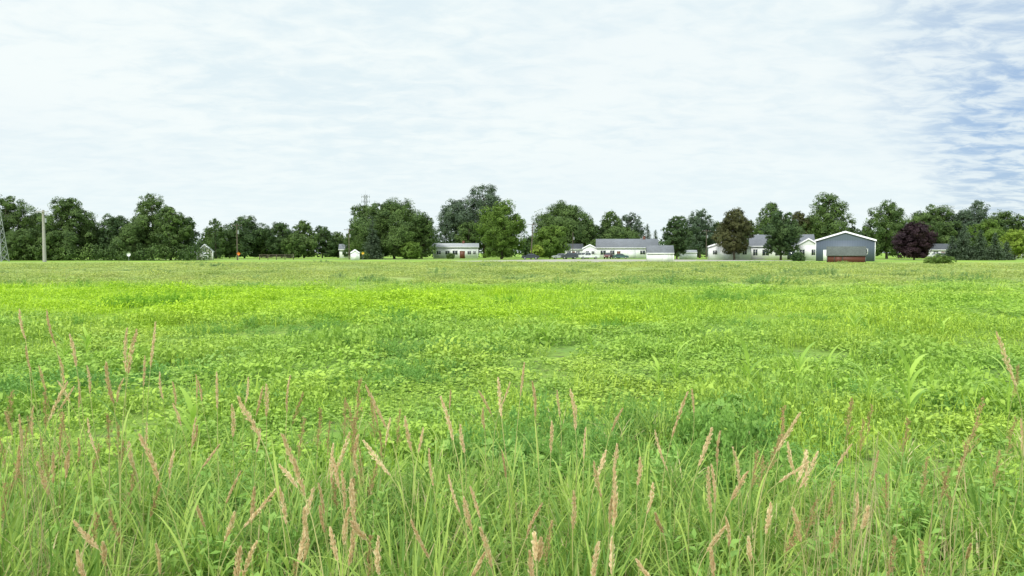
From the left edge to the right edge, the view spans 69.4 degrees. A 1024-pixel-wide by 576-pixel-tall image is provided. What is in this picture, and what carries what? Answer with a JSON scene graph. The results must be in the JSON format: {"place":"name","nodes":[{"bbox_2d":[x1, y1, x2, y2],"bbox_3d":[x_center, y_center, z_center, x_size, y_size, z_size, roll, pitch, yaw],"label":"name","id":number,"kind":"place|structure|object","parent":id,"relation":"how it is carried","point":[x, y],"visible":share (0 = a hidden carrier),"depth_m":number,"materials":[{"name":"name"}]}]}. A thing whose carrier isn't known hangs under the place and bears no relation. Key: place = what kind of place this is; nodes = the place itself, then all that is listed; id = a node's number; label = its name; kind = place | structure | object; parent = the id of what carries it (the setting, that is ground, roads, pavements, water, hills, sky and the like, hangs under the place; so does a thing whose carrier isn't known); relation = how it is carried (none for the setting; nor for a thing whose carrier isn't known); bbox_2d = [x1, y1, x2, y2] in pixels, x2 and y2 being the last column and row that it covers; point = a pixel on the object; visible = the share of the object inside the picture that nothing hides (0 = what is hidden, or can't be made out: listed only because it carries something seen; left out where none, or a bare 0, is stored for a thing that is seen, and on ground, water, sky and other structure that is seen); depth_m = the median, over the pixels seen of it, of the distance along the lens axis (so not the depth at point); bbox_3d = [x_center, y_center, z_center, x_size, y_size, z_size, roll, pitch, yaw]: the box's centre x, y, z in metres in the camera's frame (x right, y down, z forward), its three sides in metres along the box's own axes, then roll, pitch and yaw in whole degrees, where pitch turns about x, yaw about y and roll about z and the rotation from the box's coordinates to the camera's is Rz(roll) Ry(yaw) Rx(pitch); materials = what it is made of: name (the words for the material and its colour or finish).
{"place":"outdoors","nodes":[
{"label":"outdoors","id":0,"kind":"place"},
{"bbox_2d":[0,211,9,261],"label":"lattice tower","id":1,"kind":"structure","parent":0,"point":[2,227],"depth_m":140.04,"materials":[{"name":"metal"}]},
{"bbox_2d":[434,247,477,258],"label":"walls","id":2,"kind":"structure","parent":0,"point":[443,255],"depth_m":213.80,"materials":[{"name":"white"}]},
{"bbox_2d":[433,243,478,246],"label":"roof","id":3,"kind":"structure","parent":2,"relation":"on","point":[457,245],"depth_m":215.48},
{"bbox_2d":[0,387,1023,575],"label":"verge grass","id":4,"kind":"structure","parent":0,"point":[415,563],"depth_m":3.81,"materials":[{"name":"plant"}]},
{"bbox_2d":[0,253,1023,575],"bbox_3d":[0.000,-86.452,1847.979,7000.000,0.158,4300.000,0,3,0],"label":"ground","id":5,"kind":"structure","parent":0,"point":[562,349],"depth_m":11.69,"materials":[{"name":"plant"}]},
{"bbox_2d":[0,196,41,254],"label":"deciduous tree","id":6,"kind":"object","parent":5,"relation":"on","point":[12,217],"visible":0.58,"depth_m":166.84,"materials":[{"name":"green plant"}]},
{"bbox_2d":[1,228,41,259],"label":"deciduous tree","id":7,"kind":"object","parent":5,"relation":"on","point":[22,241],"visible":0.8,"depth_m":159.82,"materials":[{"name":"green plant"}]},
{"bbox_2d":[39,210,46,261],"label":"utility pole","id":8,"kind":"object","parent":5,"relation":"on","point":[44,220],"visible":1,"depth_m":136.54,"materials":[{"name":"metal"}]},
{"bbox_2d":[31,230,75,260],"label":"deciduous tree","id":9,"kind":"object","parent":5,"relation":"on","point":[55,248],"visible":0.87,"depth_m":158.37,"materials":[{"name":"green plant"}]},
{"bbox_2d":[45,327,80,361],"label":"corn plant","id":10,"kind":"object","parent":5,"relation":"on","point":[61,354],"visible":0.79,"depth_m":11.17,"materials":[{"name":"green plant"}]},
{"bbox_2d":[34,196,99,257],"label":"deciduous tree","id":11,"kind":"object","parent":5,"relation":"on","point":[63,210],"visible":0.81,"depth_m":164.08,"materials":[{"name":"green plant"}]},
{"bbox_2d":[77,326,94,353],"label":"corn plant","id":12,"kind":"object","parent":5,"relation":"on","point":[87,341],"visible":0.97,"depth_m":12.23,"materials":[{"name":"green plant"}]},
{"bbox_2d":[74,222,107,258],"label":"deciduous tree","id":13,"kind":"object","parent":5,"relation":"on","point":[97,241],"visible":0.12,"depth_m":170.18,"materials":[{"name":"green plant"}]},
{"bbox_2d":[0,242,212,260],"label":"undergrowth","id":14,"kind":"object","parent":5,"relation":"on","point":[121,255],"visible":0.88,"depth_m":159.52,"materials":[{"name":"green plant"}]},
{"bbox_2d":[94,213,128,259],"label":"deciduous tree","id":15,"kind":"object","parent":5,"relation":"on","point":[112,225],"visible":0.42,"depth_m":167.18,"materials":[{"name":"green plant"}]},
{"bbox_2d":[109,223,156,259],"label":"deciduous tree","id":16,"kind":"object","parent":5,"relation":"on","point":[130,240],"visible":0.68,"depth_m":161.31,"materials":[{"name":"green plant"}]},
{"bbox_2d":[129,192,168,256],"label":"deciduous tree","id":17,"kind":"object","parent":5,"relation":"on","point":[144,220],"visible":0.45,"depth_m":165.34,"materials":[{"name":"green plant"}]},
{"bbox_2d":[149,204,194,259],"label":"deciduous tree","id":18,"kind":"object","parent":5,"relation":"on","point":[167,233],"visible":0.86,"depth_m":161.48,"materials":[{"name":"green plant"}]},
{"bbox_2d":[177,217,201,258],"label":"deciduous tree","id":19,"kind":"object","parent":5,"relation":"on","point":[192,241],"visible":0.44,"depth_m":164.99,"materials":[{"name":"green plant"}]},
{"bbox_2d":[163,386,216,453],"bbox_3d":[-2.676,1.114,6.200,0.542,0.552,0.164,1,3,26],"label":"corn plant","id":20,"kind":"object","parent":5,"relation":"on","point":[192,409],"visible":0.74,"depth_m":6.21,"materials":[{"name":"green plant"}]},
{"bbox_2d":[196,244,213,259],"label":"gray barn","id":21,"kind":"structure","parent":5,"relation":"on","point":[211,254],"depth_m":165.83,"materials":[{"name":"beige"}]},
{"bbox_2d":[201,218,227,256],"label":"deciduous tree","id":22,"kind":"object","parent":5,"relation":"on","point":[220,235],"visible":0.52,"depth_m":213.36,"materials":[{"name":"green plant"}]},
{"bbox_2d":[209,218,223,258],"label":"spruce tree","id":23,"kind":"object","parent":5,"relation":"on","point":[216,247],"visible":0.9,"depth_m":204.47,"materials":[{"name":"green plant"}]},
{"bbox_2d":[194,345,261,366],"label":"broadleaf weed","id":24,"kind":"object","parent":5,"relation":"on","point":[242,354],"visible":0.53,"depth_m":11.10,"materials":[{"name":"green plant"}]},
{"bbox_2d":[220,228,244,257],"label":"deciduous tree","id":25,"kind":"object","parent":5,"relation":"on","point":[229,248],"visible":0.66,"depth_m":218.25,"materials":[{"name":"green plant"}]},
{"bbox_2d":[222,215,271,257],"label":"deciduous tree","id":26,"kind":"object","parent":5,"relation":"on","point":[250,232],"visible":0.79,"depth_m":222.41,"materials":[{"name":"green plant"}]},
{"bbox_2d":[252,233,274,257],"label":"deciduous tree","id":27,"kind":"object","parent":5,"relation":"on","point":[264,251],"visible":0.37,"depth_m":227.54,"materials":[{"name":"green plant"}]},
{"bbox_2d":[265,221,294,257],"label":"deciduous tree","id":28,"kind":"object","parent":5,"relation":"on","point":[281,230],"visible":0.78,"depth_m":222.74,"materials":[{"name":"green plant"}]},
{"bbox_2d":[280,233,306,257],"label":"deciduous tree","id":29,"kind":"object","parent":5,"relation":"on","point":[295,244],"visible":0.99,"depth_m":220.46,"materials":[{"name":"green plant"}]},
{"bbox_2d":[291,220,320,257],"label":"deciduous tree","id":30,"kind":"object","parent":5,"relation":"on","point":[307,238],"visible":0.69,"depth_m":227.96,"materials":[{"name":"green plant"}]},
{"bbox_2d":[312,225,338,257],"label":"deciduous tree","id":31,"kind":"object","parent":5,"relation":"on","point":[324,243],"visible":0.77,"depth_m":233.41,"materials":[{"name":"green plant"}]},
{"bbox_2d":[327,231,346,257],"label":"deciduous tree","id":32,"kind":"object","parent":5,"relation":"on","point":[337,239],"visible":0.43,"depth_m":238.40,"materials":[{"name":"green plant"}]},
{"bbox_2d":[342,203,376,254],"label":"deciduous tree","id":33,"kind":"object","parent":5,"relation":"on","point":[361,213],"visible":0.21,"depth_m":209.29,"materials":[{"name":"green plant"}]},
{"bbox_2d":[361,217,385,258],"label":"spruce tree","id":34,"kind":"object","parent":5,"relation":"on","point":[373,244],"visible":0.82,"depth_m":195.01,"materials":[{"name":"green plant"}]},
{"bbox_2d":[344,197,438,258],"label":"deciduous tree","id":35,"kind":"object","parent":5,"relation":"on","point":[390,235],"visible":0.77,"depth_m":199.70,"materials":[{"name":"green plant"}]},
{"bbox_2d":[397,241,422,258],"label":"round bush","id":36,"kind":"object","parent":5,"relation":"on","point":[410,250],"visible":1,"depth_m":195.48,"materials":[{"name":"green plant"}]},
{"bbox_2d":[408,214,437,258],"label":"deciduous tree","id":37,"kind":"object","parent":5,"relation":"on","point":[428,242],"visible":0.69,"depth_m":203.69,"materials":[{"name":"green plant"}]},
{"bbox_2d":[422,431,477,470],"bbox_3d":[-0.464,1.254,5.798,0.486,0.329,0.417,0,3,0],"label":"broadleaf weed","id":38,"kind":"object","parent":5,"relation":"on","point":[446,440],"visible":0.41,"depth_m":5.75,"materials":[{"name":"green plant"}]},
{"bbox_2d":[434,198,477,242],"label":"deciduous tree","id":39,"kind":"object","parent":5,"relation":"on","point":[447,215],"visible":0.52,"depth_m":248.42,"materials":[{"name":"green plant"}]},
{"bbox_2d":[454,220,483,254],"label":"deciduous tree","id":40,"kind":"object","parent":5,"relation":"on","point":[472,232],"visible":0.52,"depth_m":238.14,"materials":[{"name":"green plant"}]},
{"bbox_2d":[454,183,508,257],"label":"deciduous tree","id":41,"kind":"object","parent":5,"relation":"on","point":[490,199],"visible":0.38,"depth_m":244.32,"materials":[{"name":"green plant"}]},
{"bbox_2d":[1,232,973,256],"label":"distant tree row","id":42,"kind":"object","parent":5,"relation":"on","point":[659,242],"visible":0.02,"depth_m":299.45,"materials":[{"name":"green plant"}]},
{"bbox_2d":[0,393,999,575],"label":"dry grass stalks","id":43,"kind":"object","parent":5,"relation":"on","point":[818,524],"visible":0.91,"depth_m":2.92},
{"bbox_2d":[473,198,527,258],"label":"deciduous tree","id":44,"kind":"object","parent":5,"relation":"on","point":[504,235],"visible":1,"depth_m":195.00,"materials":[{"name":"green plant"}]},
{"bbox_2d":[0,364,1022,575],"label":"rusty panicle grass","id":45,"kind":"structure","parent":5,"relation":"on","point":[354,431],"depth_m":3.71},
{"bbox_2d":[0,304,1023,575],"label":"field weeds","id":46,"kind":"object","parent":5,"relation":"on","point":[914,336],"visible":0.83,"depth_m":9.00,"materials":[{"name":"green plant"}]},
{"bbox_2d":[0,259,1023,323],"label":"field weeds","id":47,"kind":"object","parent":5,"relation":"on","point":[922,296],"visible":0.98,"depth_m":32.22,"materials":[{"name":"green plant"}]},
{"bbox_2d":[0,308,1023,575],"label":"seed head grass","id":48,"kind":"structure","parent":5,"relation":"on","point":[536,550],"depth_m":3.29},
{"bbox_2d":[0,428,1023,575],"bbox_3d":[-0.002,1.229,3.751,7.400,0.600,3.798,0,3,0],"label":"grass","id":49,"kind":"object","parent":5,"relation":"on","point":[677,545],"visible":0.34,"depth_m":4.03,"materials":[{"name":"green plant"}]},
{"bbox_2d":[465,437,561,479],"bbox_3d":[0.032,1.276,5.606,0.788,0.309,0.812,0,3,0],"label":"broadleaf weed","id":50,"kind":"object","parent":5,"relation":"on","point":[489,441],"visible":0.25,"depth_m":5.49,"materials":[{"name":"green plant"}]},
{"bbox_2d":[520,235,533,255],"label":"deciduous tree","id":51,"kind":"object","parent":5,"relation":"on","point":[526,251],"visible":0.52,"depth_m":223.68,"materials":[{"name":"green plant"}]},
{"bbox_2d":[530,244,544,258],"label":"young tree","id":52,"kind":"object","parent":5,"relation":"on","point":[538,250],"visible":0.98,"depth_m":189.18,"materials":[{"name":"green plant"}]},
{"bbox_2d":[529,224,570,258],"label":"deciduous tree","id":53,"kind":"object","parent":5,"relation":"on","point":[551,241],"visible":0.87,"depth_m":209.45,"materials":[{"name":"green plant"}]},
{"bbox_2d":[530,200,593,246],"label":"deciduous tree","id":54,"kind":"object","parent":5,"relation":"on","point":[569,217],"visible":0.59,"depth_m":239.05,"materials":[{"name":"green plant"}]},
{"bbox_2d":[564,244,582,257],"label":"white cottage","id":55,"kind":"structure","parent":5,"relation":"on","point":[577,248],"depth_m":231.79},
{"bbox_2d":[572,218,603,246],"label":"deciduous tree","id":56,"kind":"object","parent":5,"relation":"on","point":[592,228],"visible":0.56,"depth_m":237.11,"materials":[{"name":"green plant"}]},
{"bbox_2d":[599,209,624,232],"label":"deciduous tree","id":57,"kind":"object","parent":5,"relation":"on","point":[606,222],"visible":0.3,"depth_m":251.78,"materials":[{"name":"green plant"}]},
{"bbox_2d":[602,226,640,238],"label":"deciduous tree","id":58,"kind":"object","parent":5,"relation":"on","point":[622,233],"visible":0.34,"depth_m":241.90,"materials":[{"name":"green plant"}]},
{"bbox_2d":[615,212,646,238],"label":"deciduous tree","id":59,"kind":"object","parent":5,"relation":"on","point":[628,221],"visible":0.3,"depth_m":252.63,"materials":[{"name":"green plant"}]},
{"bbox_2d":[646,245,673,261],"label":"garage","id":60,"kind":"structure","parent":5,"relation":"on","point":[660,253],"depth_m":128.05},
{"bbox_2d":[649,355,672,384],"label":"corn plant","id":61,"kind":"object","parent":5,"relation":"on","point":[658,367],"visible":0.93,"depth_m":9.10,"materials":[{"name":"green plant"}]},
{"bbox_2d":[653,336,695,381],"bbox_3d":[2.096,0.862,9.452,0.601,0.698,0.242,0,3,1],"label":"corn plant","id":62,"kind":"object","parent":5,"relation":"on","point":[675,370],"visible":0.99,"depth_m":9.52,"materials":[{"name":"green plant"}]},
{"bbox_2d":[662,215,693,258],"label":"deciduous tree","id":63,"kind":"object","parent":5,"relation":"on","point":[677,239],"visible":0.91,"depth_m":190.41,"materials":[{"name":"green plant"}]},
{"bbox_2d":[685,208,718,257],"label":"deciduous tree","id":64,"kind":"object","parent":5,"relation":"on","point":[697,227],"visible":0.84,"depth_m":225.33,"materials":[{"name":"green plant"}]},
{"bbox_2d":[707,242,752,259],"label":"white gable garage","id":65,"kind":"structure","parent":5,"relation":"on","point":[715,252],"depth_m":176.15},
{"bbox_2d":[711,207,754,259],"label":"deciduous tree","id":66,"kind":"object","parent":5,"relation":"on","point":[734,224],"visible":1,"depth_m":170.01,"materials":[{"name":"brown plant"}]},
{"bbox_2d":[689,393,780,431],"bbox_3d":[2.124,1.175,7.099,0.959,0.333,0.955,0,3,0],"label":"broadleaf weed","id":67,"kind":"object","parent":5,"relation":"on","point":[718,401],"visible":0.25,"depth_m":7.03,"materials":[{"name":"green plant"}]},
{"bbox_2d":[734,339,769,380],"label":"corn plant","id":68,"kind":"object","parent":5,"relation":"on","point":[748,369],"visible":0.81,"depth_m":8.48,"materials":[{"name":"green plant"}]},
{"bbox_2d":[754,201,782,234],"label":"deciduous tree","id":69,"kind":"object","parent":5,"relation":"on","point":[771,207],"visible":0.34,"depth_m":222.85,"materials":[{"name":"green plant"}]},
{"bbox_2d":[748,234,814,259],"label":"white farmhouse","id":70,"kind":"object","parent":5,"relation":"on","point":[757,242],"visible":0.33,"depth_m":181.31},
{"bbox_2d":[761,210,805,259],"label":"deciduous tree","id":71,"kind":"object","parent":5,"relation":"on","point":[783,240],"visible":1,"depth_m":165.73,"materials":[{"name":"green plant"}]},
{"bbox_2d":[790,252,805,260],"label":"shrub","id":72,"kind":"object","parent":5,"relation":"on","point":[798,256],"visible":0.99,"depth_m":149.32,"materials":[{"name":"green plant"}]},
{"bbox_2d":[782,341,816,392],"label":"corn plant","id":73,"kind":"object","parent":5,"relation":"on","point":[801,363],"visible":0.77,"depth_m":8.63,"materials":[{"name":"green plant"}]},
{"bbox_2d":[786,211,814,233],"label":"deciduous tree","id":74,"kind":"object","parent":5,"relation":"on","point":[798,216],"visible":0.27,"depth_m":222.94,"materials":[{"name":"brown plant"}]},
{"bbox_2d":[794,238,814,259],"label":"white gable annex","id":75,"kind":"object","parent":5,"relation":"on","point":[807,247],"visible":0.55,"depth_m":170.77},
{"bbox_2d":[808,343,847,388],"bbox_3d":[3.853,0.966,9.095,0.539,0.586,0.113,0,3,10],"label":"corn plant","id":76,"kind":"object","parent":5,"relation":"on","point":[827,365],"visible":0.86,"depth_m":9.09,"materials":[{"name":"green plant"}]},
{"bbox_2d":[801,192,858,238],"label":"deciduous tree","id":77,"kind":"object","parent":5,"relation":"on","point":[828,224],"visible":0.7,"depth_m":218.92,"materials":[{"name":"green plant"}]},
{"bbox_2d":[826,246,866,262],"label":"red shed","id":78,"kind":"structure","parent":5,"relation":"on","point":[849,254],"depth_m":127.26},
{"bbox_2d":[844,362,890,407],"bbox_3d":[3.712,1.044,7.660,0.520,0.538,0.191,1,3,26],"label":"corn plant","id":79,"kind":"object","parent":5,"relation":"on","point":[868,386],"visible":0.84,"depth_m":7.66,"materials":[{"name":"green plant"}]},
{"bbox_2d":[862,199,909,258],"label":"deciduous tree","id":80,"kind":"object","parent":5,"relation":"on","point":[883,235],"visible":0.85,"depth_m":201.17,"materials":[{"name":"green plant"}]},
{"bbox_2d":[870,337,931,413],"bbox_3d":[3.889,0.891,7.313,0.770,0.878,0.233,0,3,-9],"label":"corn plant","id":81,"kind":"object","parent":5,"relation":"on","point":[915,396],"visible":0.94,"depth_m":7.24,"materials":[{"name":"green plant"}]},
{"bbox_2d":[890,221,938,259],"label":"purple maple tree","id":82,"kind":"object","parent":5,"relation":"on","point":[919,242],"visible":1,"depth_m":169.95,"materials":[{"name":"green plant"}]},
{"bbox_2d":[903,212,943,254],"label":"deciduous tree","id":83,"kind":"object","parent":5,"relation":"on","point":[916,218],"visible":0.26,"depth_m":221.47,"materials":[{"name":"green plant"}]},
{"bbox_2d":[910,204,961,243],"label":"deciduous tree","id":84,"kind":"object","parent":5,"relation":"on","point":[939,211],"visible":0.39,"depth_m":224.16,"materials":[{"name":"green plant"}]},
{"bbox_2d":[923,253,956,263],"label":"brush heap","id":85,"kind":"object","parent":5,"relation":"on","point":[939,259],"visible":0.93,"depth_m":110.98,"materials":[{"name":"green plant"}]},
{"bbox_2d":[943,236,957,257],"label":"spruce tree","id":86,"kind":"object","parent":5,"relation":"on","point":[951,245],"visible":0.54,"depth_m":169.65,"materials":[{"name":"green plant"}]},
{"bbox_2d":[943,208,980,250],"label":"deciduous tree","id":87,"kind":"object","parent":5,"relation":"on","point":[966,217],"visible":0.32,"depth_m":223.62,"materials":[{"name":"green plant"}]},
{"bbox_2d":[950,224,974,259],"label":"spruce tree","id":88,"kind":"object","parent":5,"relation":"on","point":[961,252],"visible":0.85,"depth_m":167.18,"materials":[{"name":"green plant"}]},
{"bbox_2d":[957,200,990,237],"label":"deciduous tree","id":89,"kind":"object","parent":5,"relation":"on","point":[979,211],"visible":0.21,"depth_m":242.26,"materials":[{"name":"green plant"}]},
{"bbox_2d":[969,228,992,259],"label":"spruce tree","id":90,"kind":"object","parent":5,"relation":"on","point":[980,252],"visible":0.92,"depth_m":165.16,"materials":[{"name":"green plant"}]},
{"bbox_2d":[966,219,1005,251],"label":"deciduous tree","id":91,"kind":"object","parent":5,"relation":"on","point":[989,231],"visible":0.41,"depth_m":194.03,"materials":[{"name":"green plant"}]},
{"bbox_2d":[984,232,1006,259],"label":"spruce tree","id":92,"kind":"object","parent":5,"relation":"on","point":[997,254],"visible":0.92,"depth_m":164.30,"materials":[{"name":"green plant"}]},
{"bbox_2d":[978,354,1023,425],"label":"corn plant","id":93,"kind":"object","parent":5,"relation":"on","point":[1008,398],"visible":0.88,"depth_m":7.23,"materials":[{"name":"green plant"}]},
{"bbox_2d":[983,209,1020,233],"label":"deciduous tree","id":94,"kind":"object","parent":5,"relation":"on","point":[1003,220],"visible":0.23,"depth_m":228.99,"materials":[{"name":"green plant"}]},
{"bbox_2d":[1002,241,1017,259],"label":"spruce tree","id":95,"kind":"object","parent":5,"relation":"on","point":[1009,255],"visible":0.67,"depth_m":167.30,"materials":[{"name":"green plant"}]},
{"bbox_2d":[996,229,1023,259],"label":"deciduous tree","id":96,"kind":"object","parent":5,"relation":"on","point":[1015,238],"visible":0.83,"depth_m":182.40,"materials":[{"name":"green plant"}]},
{"bbox_2d":[1009,214,1023,231],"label":"deciduous tree","id":97,"kind":"object","parent":5,"relation":"on","point":[1020,224],"visible":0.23,"depth_m":226.64,"materials":[{"name":"green plant"}]},
{"bbox_2d":[0,0,1023,252],"label":"sky","id":98,"kind":"structure","parent":0,"point":[289,112],"materials":[{"name":"white"}]},
{"bbox_2d":[582,244,596,258],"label":"white garage","id":99,"kind":"structure","parent":0,"point":[592,249],"depth_m":215.68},
{"bbox_2d":[597,248,645,258],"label":"walls","id":100,"kind":"structure","parent":0,"point":[624,250],"depth_m":211.89,"materials":[{"name":"white"}]},
{"bbox_2d":[596,239,658,247],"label":"roof","id":101,"kind":"structure","parent":100,"relation":"on","point":[621,243],"depth_m":213.68,"materials":[{"name":"grey"}]},
{"bbox_2d":[485,260,807,261],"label":"gravel yard","id":102,"kind":"structure","parent":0,"point":[628,260],"depth_m":161.05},
{"bbox_2d":[679,250,696,258],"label":"white garage","id":103,"kind":"structure","parent":0,"point":[690,254],"depth_m":199.79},
{"bbox_2d":[815,231,876,260],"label":"bluegray pole barn","id":104,"kind":"structure","parent":0,"point":[845,238],"depth_m":147.72,"materials":[{"name":"metal"}]},
{"label":"road","id":105,"kind":"structure","parent":0,"visible":0},
{"bbox_2d":[71,259,1023,259],"bbox_3d":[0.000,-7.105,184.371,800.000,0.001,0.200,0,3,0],"label":"road centre line","id":106,"kind":"object","parent":105,"relation":"on","point":[483,259],"visible":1,"depth_m":184.37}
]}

